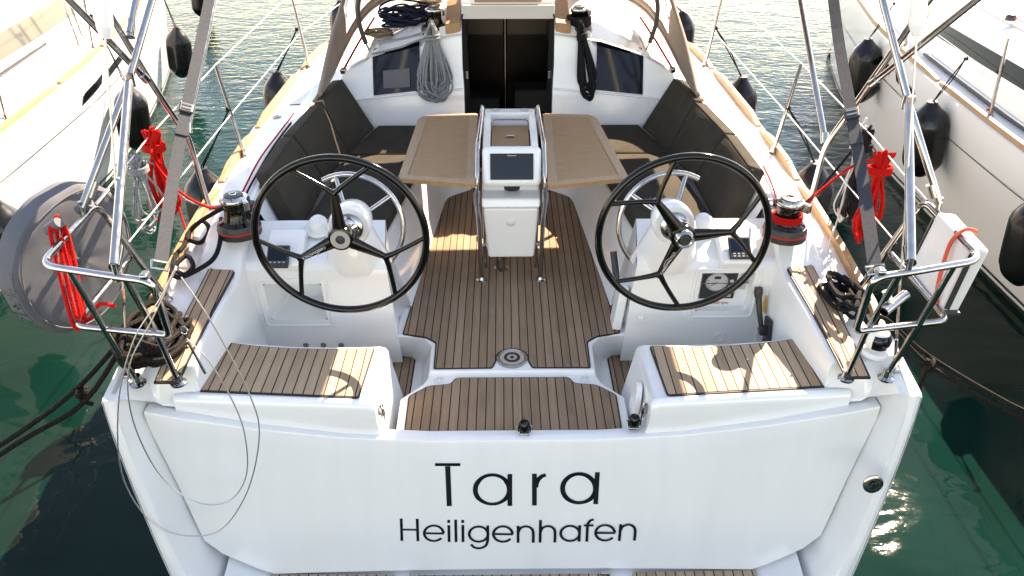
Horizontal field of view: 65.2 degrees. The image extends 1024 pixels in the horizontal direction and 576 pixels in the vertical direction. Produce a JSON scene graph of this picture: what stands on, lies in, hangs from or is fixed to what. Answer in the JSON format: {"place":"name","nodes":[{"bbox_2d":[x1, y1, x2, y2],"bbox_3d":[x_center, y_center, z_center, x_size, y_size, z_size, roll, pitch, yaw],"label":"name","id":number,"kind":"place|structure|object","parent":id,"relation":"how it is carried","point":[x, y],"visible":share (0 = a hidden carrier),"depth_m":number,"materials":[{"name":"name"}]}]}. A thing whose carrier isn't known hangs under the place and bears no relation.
{"place":"outdoors","nodes":[
{"label":"outdoors","id":0,"kind":"place"},
{"bbox_2d":[0,0,1023,575],"bbox_3d":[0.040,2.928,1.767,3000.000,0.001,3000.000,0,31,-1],"label":"water","id":1,"kind":"structure","parent":0,"point":[952,504],"depth_m":5.62,"materials":[{"name":"green liquid"}]},
{"bbox_2d":[0,0,170,295],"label":"moored yacht","id":2,"kind":"object","parent":1,"relation":"on","point":[54,111],"visible":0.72,"depth_m":7.30,"materials":[{"name":"grey plastic"}]},
{"bbox_2d":[0,200,16,238],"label":"fender","id":3,"kind":"object","parent":2,"relation":"hanging from","point":[7,212],"visible":0.17,"depth_m":5.65,"materials":[{"name":"black rubber"}]},
{"bbox_2d":[0,0,82,59],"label":"deck","id":4,"kind":"structure","parent":2,"relation":"in","point":[35,25],"depth_m":7.40,"materials":[{"name":"grey"}]},
{"bbox_2d":[83,73,102,104],"bbox_3d":[-3.978,-1.898,7.608,0.020,0.130,0.579,-3,31,-4],"label":"hull window","id":5,"kind":"structure","parent":2,"relation":"in","point":[97,84],"depth_m":7.59,"materials":[{"name":"black glass"}]},
{"bbox_2d":[109,56,121,76],"bbox_3d":[-4.073,-2.310,8.234,0.013,0.130,0.581,-4,31,-7],"label":"hull window","id":6,"kind":"structure","parent":2,"relation":"in","point":[112,68],"depth_m":8.16,"materials":[{"name":"black glass"}]},
{"bbox_2d":[89,14,150,149],"bbox_3d":[-3.924,-2.057,8.098,0.348,1.372,0.333,-12,33,-19],"label":"fender","id":7,"kind":"object","parent":2,"relation":"hanging from","point":[140,118],"visible":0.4,"depth_m":8.17,"materials":[{"name":"black rubber"}]},
{"bbox_2d":[164,0,191,77],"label":"fender","id":8,"kind":"object","parent":2,"relation":"hanging from","point":[178,44],"visible":0.94,"depth_m":10.68,"materials":[{"name":"black rubber"}]},
{"bbox_2d":[191,0,203,16],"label":"fender","id":9,"kind":"object","parent":2,"relation":"hanging from","point":[197,5],"visible":0.47,"depth_m":14.76,"materials":[{"name":"black rubber"}]},
{"bbox_2d":[42,0,981,575],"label":"sailing yacht","id":10,"kind":"object","parent":1,"relation":"on","point":[476,358],"visible":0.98,"depth_m":3.98,"materials":[{"name":"white plastic"}]},
{"bbox_2d":[0,181,130,332],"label":"lifebuoy cover","id":11,"kind":"object","parent":10,"relation":"attached to","point":[30,288],"visible":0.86,"depth_m":3.59,"materials":[{"name":"grey fabric"}]},
{"bbox_2d":[0,328,141,456],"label":"mooring line","id":12,"kind":"object","parent":10,"relation":"attached to","point":[94,389],"visible":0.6,"depth_m":3.81,"materials":[{"name":"brown fabric"}]},
{"bbox_2d":[74,385,93,405],"bbox_3d":[-2.059,0.520,3.842,0.069,0.094,0.098,-19,36,-29],"label":"rope knot","id":13,"kind":"object","parent":12,"relation":"attached to","point":[80,394],"visible":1,"depth_m":3.82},
{"bbox_2d":[48,214,115,331],"bbox_3d":[-1.857,-0.048,3.386,0.274,0.461,0.155,19,36,29],"label":"lashing","id":14,"kind":"object","parent":10,"relation":"attached to","point":[65,252],"visible":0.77,"depth_m":3.41,"materials":[{"name":"red fabric"}]},
{"bbox_2d":[0,297,193,447],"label":"mooring line","id":15,"kind":"object","parent":10,"relation":"attached to","point":[148,352],"visible":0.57,"depth_m":3.67,"materials":[{"name":"brown fabric"}]},
{"bbox_2d":[127,151,220,234],"bbox_3d":[-1.742,-0.547,4.242,0.548,0.462,0.260,-13,33,-21],"label":"rope coil","id":16,"kind":"object","parent":10,"relation":"hanging from","point":[138,169],"visible":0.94,"depth_m":4.12,"materials":[{"name":"white fabric"}]},
{"bbox_2d":[141,126,218,221],"bbox_3d":[-1.715,-0.571,4.251,0.514,0.557,0.180,10,33,16],"label":"rope coil","id":17,"kind":"object","parent":10,"relation":"hanging from","point":[154,146],"visible":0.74,"depth_m":4.25,"materials":[{"name":"red fabric"}]},
{"bbox_2d":[176,200,186,229],"bbox_3d":[-1.841,-0.415,4.445,0.012,0.187,0.148,-17,35,-26],"label":"rope tail","id":18,"kind":"object","parent":17,"relation":"hanging from","point":[182,219],"visible":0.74,"depth_m":4.45},
{"bbox_2d":[150,0,213,271],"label":"webbing strap","id":19,"kind":"object","parent":10,"relation":"attached to","point":[186,111],"visible":1,"depth_m":3.67,"materials":[{"name":"grey fabric"}]},
{"bbox_2d":[127,269,247,504],"bbox_3d":[-1.392,0.465,3.369,0.469,1.255,0.006,0,31,-1],"label":"gate wire","id":20,"kind":"object","parent":10,"relation":"attached to","point":[201,352],"visible":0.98,"depth_m":3.39,"materials":[{"name":"silver metal"}]},
{"bbox_2d":[117,266,259,536],"bbox_3d":[-1.393,0.541,3.356,0.658,1.440,0.026,0,31,-1],"label":"gate wire","id":21,"kind":"object","parent":10,"relation":"attached to","point":[183,280],"visible":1,"depth_m":3.33,"materials":[{"name":"silver metal"}]},
{"bbox_2d":[169,206,223,279],"bbox_3d":[-1.644,-0.282,4.224,0.302,0.266,0.530,0,31,-1],"label":"rope tangle","id":22,"kind":"object","parent":10,"relation":"on","point":[191,270],"visible":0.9,"depth_m":4.18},
{"bbox_2d":[184,107,229,222],"bbox_3d":[-1.981,-0.649,5.261,0.368,1.019,0.304,0,31,-1],"label":"fender","id":23,"kind":"object","parent":10,"relation":"hanging from","point":[192,189],"visible":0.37,"depth_m":5.16,"materials":[{"name":"black rubber"}]},
{"bbox_2d":[242,112,294,191],"bbox_3d":[-1.502,-0.841,4.933,0.024,0.076,1.251,0,31,1],"label":"control line","id":24,"kind":"object","parent":10,"relation":"on","point":[268,146],"visible":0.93,"depth_m":4.88,"materials":[{"name":"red fabric"}]},
{"bbox_2d":[246,122,291,193],"bbox_3d":[-1.469,-0.757,4.784,0.030,0.068,1.194,0,31,0],"label":"sheet line","id":25,"kind":"object","parent":10,"relation":"on","point":[269,152],"visible":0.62,"depth_m":4.89,"materials":[{"name":"black fabric"}]},
{"bbox_2d":[263,27,297,107],"bbox_3d":[-2.012,-1.762,7.010,0.354,1.039,0.292,-16,35,-25],"label":"fender","id":26,"kind":"object","parent":10,"relation":"hanging from","point":[276,81],"visible":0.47,"depth_m":6.90,"materials":[{"name":"black rubber"}]},
{"bbox_2d":[255,135,325,220],"bbox_3d":[-1.333,-0.635,4.854,0.244,0.388,0.704,0,31,-1],"label":"backrest cushion","id":27,"kind":"object","parent":10,"relation":"on","point":[290,196],"visible":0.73,"depth_m":4.72,"materials":[{"name":"grey fabric"}]},
{"bbox_2d":[283,103,348,176],"bbox_3d":[-1.298,-0.955,5.384,0.250,0.388,0.622,3,31,4],"label":"backrest cushion","id":28,"kind":"object","parent":10,"relation":"on","point":[312,130],"visible":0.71,"depth_m":5.33,"materials":[{"name":"grey fabric"}]},
{"bbox_2d":[330,0,340,30],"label":"fender","id":29,"kind":"object","parent":10,"relation":"hanging from","point":[333,12],"visible":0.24,"depth_m":9.18,"materials":[{"name":"black rubber"}]},
{"bbox_2d":[313,79,373,151],"bbox_3d":[-1.250,-1.245,5.855,0.319,0.398,0.579,6,32,10],"label":"backrest cushion","id":30,"kind":"object","parent":10,"relation":"on","point":[352,124],"visible":0.81,"depth_m":5.80,"materials":[{"name":"grey fabric"}]},
{"bbox_2d":[308,155,412,230],"bbox_3d":[-0.924,-0.607,5.143,0.518,0.086,1.259,2,31,3],"label":"seat cushion","id":31,"kind":"object","parent":10,"relation":"on","point":[369,194],"visible":0.31,"depth_m":5.09,"materials":[{"name":"grey fabric"}]},
{"bbox_2d":[364,28,394,37],"bbox_3d":[-1.016,-1.963,6.133,0.232,0.079,0.182,0,31,-1],"label":"rope heap","id":32,"kind":"object","parent":10,"relation":"on","point":[378,32],"visible":1,"depth_m":6.08,"materials":[{"name":"beige fabric"}]},
{"bbox_2d":[348,126,414,154],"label":"seat cushion","id":33,"kind":"object","parent":10,"relation":"on","point":[387,140],"visible":0.47,"depth_m":5.83,"materials":[{"name":"grey fabric"}]},
{"bbox_2d":[372,42,419,95],"bbox_3d":[-0.871,-1.677,6.051,0.355,0.389,0.230,0,31,-1],"label":"bulkhead window","id":34,"kind":"structure","parent":10,"relation":"in","point":[394,71],"depth_m":6.01,"materials":[{"name":"black glass"}]},
{"bbox_2d":[377,0,429,27],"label":"rope heap","id":35,"kind":"object","parent":10,"relation":"on","point":[392,18],"visible":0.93,"depth_m":6.12,"materials":[{"name":"blue fabric"}]},
{"bbox_2d":[376,20,452,102],"bbox_3d":[-0.716,-1.724,6.027,0.668,0.592,0.219,23,38,33],"label":"rope coil","id":36,"kind":"object","parent":10,"relation":"hanging from","point":[436,89],"visible":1,"depth_m":5.95,"materials":[{"name":"grey fabric"}]},
{"bbox_2d":[372,37,424,54],"bbox_3d":[-0.811,-1.815,5.957,0.477,0.160,0.051,-2,31,-4],"label":"rope tail","id":37,"kind":"object","parent":36,"relation":"attached to","point":[399,47],"visible":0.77,"depth_m":5.95},
{"bbox_2d":[418,0,442,5],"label":"rope heap","id":38,"kind":"object","parent":10,"relation":"on","point":[434,2],"visible":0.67,"depth_m":6.41,"materials":[{"name":"beige fabric"}]},
{"bbox_2d":[309,0,708,106],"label":"sprayhood","id":39,"kind":"object","parent":10,"relation":"attached to","point":[663,15],"visible":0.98,"depth_m":6.09,"materials":[{"name":"beige fabric"}]},
{"bbox_2d":[344,0,370,33],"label":"clear window","id":40,"kind":"structure","parent":39,"relation":"in","point":[349,7],"depth_m":6.42,"materials":[{"name":"plastic"}]},
{"bbox_2d":[644,0,670,32],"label":"clear window","id":41,"kind":"structure","parent":39,"relation":"in","point":[665,6],"depth_m":6.44,"materials":[{"name":"plastic"}]},
{"bbox_2d":[144,397,879,573],"bbox_3d":[0.008,0.959,3.887,3.360,0.941,0.247,0,31,-1],"label":"transom door","id":42,"kind":"structure","parent":10,"relation":"in","point":[748,495],"depth_m":3.87,"materials":[{"name":"white plastic"}]},
{"bbox_2d":[567,14,591,26],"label":"winch wraps","id":43,"kind":"object","parent":10,"relation":"attached to","point":[586,20],"visible":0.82,"depth_m":5.96,"materials":[{"name":"black fabric"}]},
{"bbox_2d":[576,20,596,101],"bbox_3d":[0.557,-1.705,6.003,0.161,0.577,0.211,0,31,-1],"label":"rope coil","id":44,"kind":"object","parent":10,"relation":"hanging from","point":[583,44],"visible":1,"depth_m":5.97,"materials":[{"name":"black fabric"}]},
{"bbox_2d":[610,251,619,289],"bbox_3d":[0.577,-0.101,4.484,0.045,0.209,0.126,-8,32,-13],"label":"crank handle","id":45,"kind":"object","parent":10,"relation":"in","point":[614,264],"visible":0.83,"depth_m":4.46,"materials":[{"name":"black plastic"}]},
{"bbox_2d":[596,41,643,94],"bbox_3d":[0.814,-1.687,6.068,0.355,0.389,0.228,0,31,-1],"label":"bulkhead window","id":46,"kind":"structure","parent":10,"relation":"in","point":[618,69],"depth_m":6.03,"materials":[{"name":"black glass"}]},
{"bbox_2d":[601,125,668,154],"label":"seat cushion","id":47,"kind":"object","parent":10,"relation":"on","point":[630,139],"visible":0.45,"depth_m":5.84,"materials":[{"name":"grey fabric"}]},
{"bbox_2d":[607,154,709,227],"bbox_3d":[0.897,-0.618,5.161,0.518,0.086,1.259,-3,31,-5],"label":"seat cushion","id":48,"kind":"object","parent":10,"relation":"on","point":[630,163],"visible":0.27,"depth_m":5.12,"materials":[{"name":"grey fabric"}]},
{"bbox_2d":[642,78,703,150],"bbox_3d":[1.201,-1.259,5.879,0.319,0.397,0.579,-7,32,-11],"label":"backrest cushion","id":49,"kind":"object","parent":10,"relation":"on","point":[664,122],"visible":0.87,"depth_m":5.82,"materials":[{"name":"grey fabric"}]},
{"bbox_2d":[676,6,694,43],"bbox_3d":[1.698,-2.856,8.729,0.654,1.015,0.286,-12,33,-20],"label":"fender","id":50,"kind":"object","parent":10,"relation":"hanging from","point":[687,22],"visible":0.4,"depth_m":8.70,"materials":[{"name":"black rubber"}]},
{"bbox_2d":[668,102,734,173],"bbox_3d":[1.261,-0.970,5.409,0.250,0.387,0.622,-3,31,-5],"label":"backrest cushion","id":51,"kind":"object","parent":10,"relation":"on","point":[705,128],"visible":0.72,"depth_m":5.35,"materials":[{"name":"grey fabric"}]},
{"bbox_2d":[693,134,763,217],"bbox_3d":[1.311,-0.650,4.880,0.244,0.387,0.705,0,31,-1],"label":"backrest cushion","id":52,"kind":"object","parent":10,"relation":"attached to","point":[725,192],"visible":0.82,"depth_m":4.76,"materials":[{"name":"grey fabric"}]},
{"bbox_2d":[715,26,756,112],"bbox_3d":[1.927,-1.708,6.920,0.292,1.038,0.441,-16,35,-25],"label":"fender","id":53,"kind":"object","parent":10,"relation":"hanging from","point":[743,87],"visible":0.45,"depth_m":6.77,"materials":[{"name":"black rubber"}]},
{"bbox_2d":[763,165,776,198],"bbox_3d":[1.473,-0.595,4.554,0.017,0.046,0.422,2,31,4],"label":"control line","id":54,"kind":"object","parent":10,"relation":"on","point":[768,176],"visible":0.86,"depth_m":4.57,"materials":[{"name":"red fabric"}]},
{"bbox_2d":[785,106,833,216],"bbox_3d":[1.949,-0.682,5.296,0.371,0.999,0.309,0,31,-1],"label":"fender","id":55,"kind":"object","parent":10,"relation":"hanging from","point":[806,174],"visible":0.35,"depth_m":5.19,"materials":[{"name":"black rubber"}]},
{"bbox_2d":[772,149,895,243],"bbox_3d":[1.554,-0.486,4.217,0.738,0.553,0.469,19,36,28],"label":"rope coil","id":56,"kind":"object","parent":10,"relation":"hanging from","point":[880,167],"visible":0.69,"depth_m":4.12,"materials":[{"name":"red fabric"}]},
{"bbox_2d":[805,125,874,223],"bbox_3d":[1.737,-0.570,4.310,0.471,0.573,0.120,-19,36,-28],"label":"rope coil","id":57,"kind":"object","parent":10,"relation":"hanging from","point":[852,201],"visible":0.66,"depth_m":4.39,"materials":[{"name":"black fabric"}]},
{"bbox_2d":[817,270,870,319],"bbox_3d":[1.634,0.013,3.953,0.193,0.131,0.405,0,31,-1],"label":"rope coil","id":58,"kind":"object","parent":10,"relation":"on","point":[834,290],"visible":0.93,"depth_m":3.90,"materials":[{"name":"black fabric"}]},
{"bbox_2d":[828,117,868,271],"bbox_3d":[1.793,-0.486,4.227,0.119,0.644,0.739,11,33,18],"label":"rope coil","id":59,"kind":"object","parent":10,"relation":"hanging from","point":[840,218],"visible":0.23,"depth_m":4.40,"materials":[{"name":"grey fabric"}]},
{"bbox_2d":[828,0,884,275],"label":"webbing strap","id":60,"kind":"object","parent":10,"relation":"attached to","point":[851,112],"visible":0.98,"depth_m":3.55,"materials":[{"name":"grey fabric"}]},
{"bbox_2d":[845,286,1023,412],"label":"mooring line","id":61,"kind":"object","parent":10,"relation":"attached to","point":[954,371],"visible":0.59,"depth_m":3.97,"materials":[{"name":"brown fabric"}]},
{"bbox_2d":[917,355,936,390],"bbox_3d":[2.100,0.501,4.109,0.075,0.360,0.092,0,31,-1],"label":"rope knot","id":62,"kind":"object","parent":61,"relation":"attached to","point":[930,366],"visible":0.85,"depth_m":4.02,"materials":[{"name":"fabric"}]},
{"bbox_2d":[913,213,987,315],"bbox_3d":[1.925,-0.115,3.539,0.107,0.364,0.404,0,31,-1],"label":"lifebuoy","id":63,"kind":"object","parent":10,"relation":"hanging from","point":[943,228],"visible":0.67,"depth_m":3.48,"materials":[{"name":"white plastic"}]},
{"bbox_2d":[935,227,977,303],"bbox_3d":[1.908,-0.092,3.451,0.112,0.359,0.059,0,31,-1],"label":"flecked cord","id":64,"kind":"object","parent":63,"relation":"hanging from","point":[950,244],"visible":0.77,"depth_m":3.41,"materials":[{"name":"orange fabric"}]},
{"bbox_2d":[889,330,1023,421],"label":"mooring line","id":65,"kind":"object","parent":10,"relation":"attached to","point":[913,351],"visible":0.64,"depth_m":3.97,"materials":[{"name":"brown fabric"}]},
{"bbox_2d":[827,0,1023,315],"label":"moored yacht","id":66,"kind":"object","parent":1,"relation":"on","point":[979,173],"visible":0.69,"depth_m":6.80,"materials":[{"name":"grey plastic"}]},
{"bbox_2d":[849,2,895,102],"bbox_3d":[3.750,-2.463,8.424,0.348,1.035,0.333,12,33,19],"label":"fender","id":67,"kind":"object","parent":66,"relation":"hanging from","point":[865,58],"visible":0.74,"depth_m":8.36,"materials":[{"name":"black rubber"}]},
{"bbox_2d":[895,71,911,93],"bbox_3d":[3.767,-1.943,7.683,0.020,0.130,0.579,2,31,3],"label":"hull window","id":68,"kind":"structure","parent":66,"relation":"in","point":[910,89],"depth_m":7.83,"materials":[{"name":"black glass"}]},
{"bbox_2d":[902,57,968,176],"bbox_3d":[3.586,-1.441,6.841,0.348,1.042,0.333,12,33,19],"label":"fender","id":69,"kind":"object","parent":66,"relation":"hanging from","point":[933,117],"visible":0.81,"depth_m":6.76,"materials":[{"name":"black rubber"}]},
{"bbox_2d":[937,26,1023,89],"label":"cabin window","id":70,"kind":"structure","parent":66,"relation":"in","point":[1013,73],"depth_m":6.66,"materials":[{"name":"black glass"}]},
{"bbox_2d":[998,203,1023,285],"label":"fender","id":71,"kind":"object","parent":66,"relation":"hanging from","point":[1011,260],"visible":1,"depth_m":5.44,"materials":[{"name":"black rubber"}]}
]}

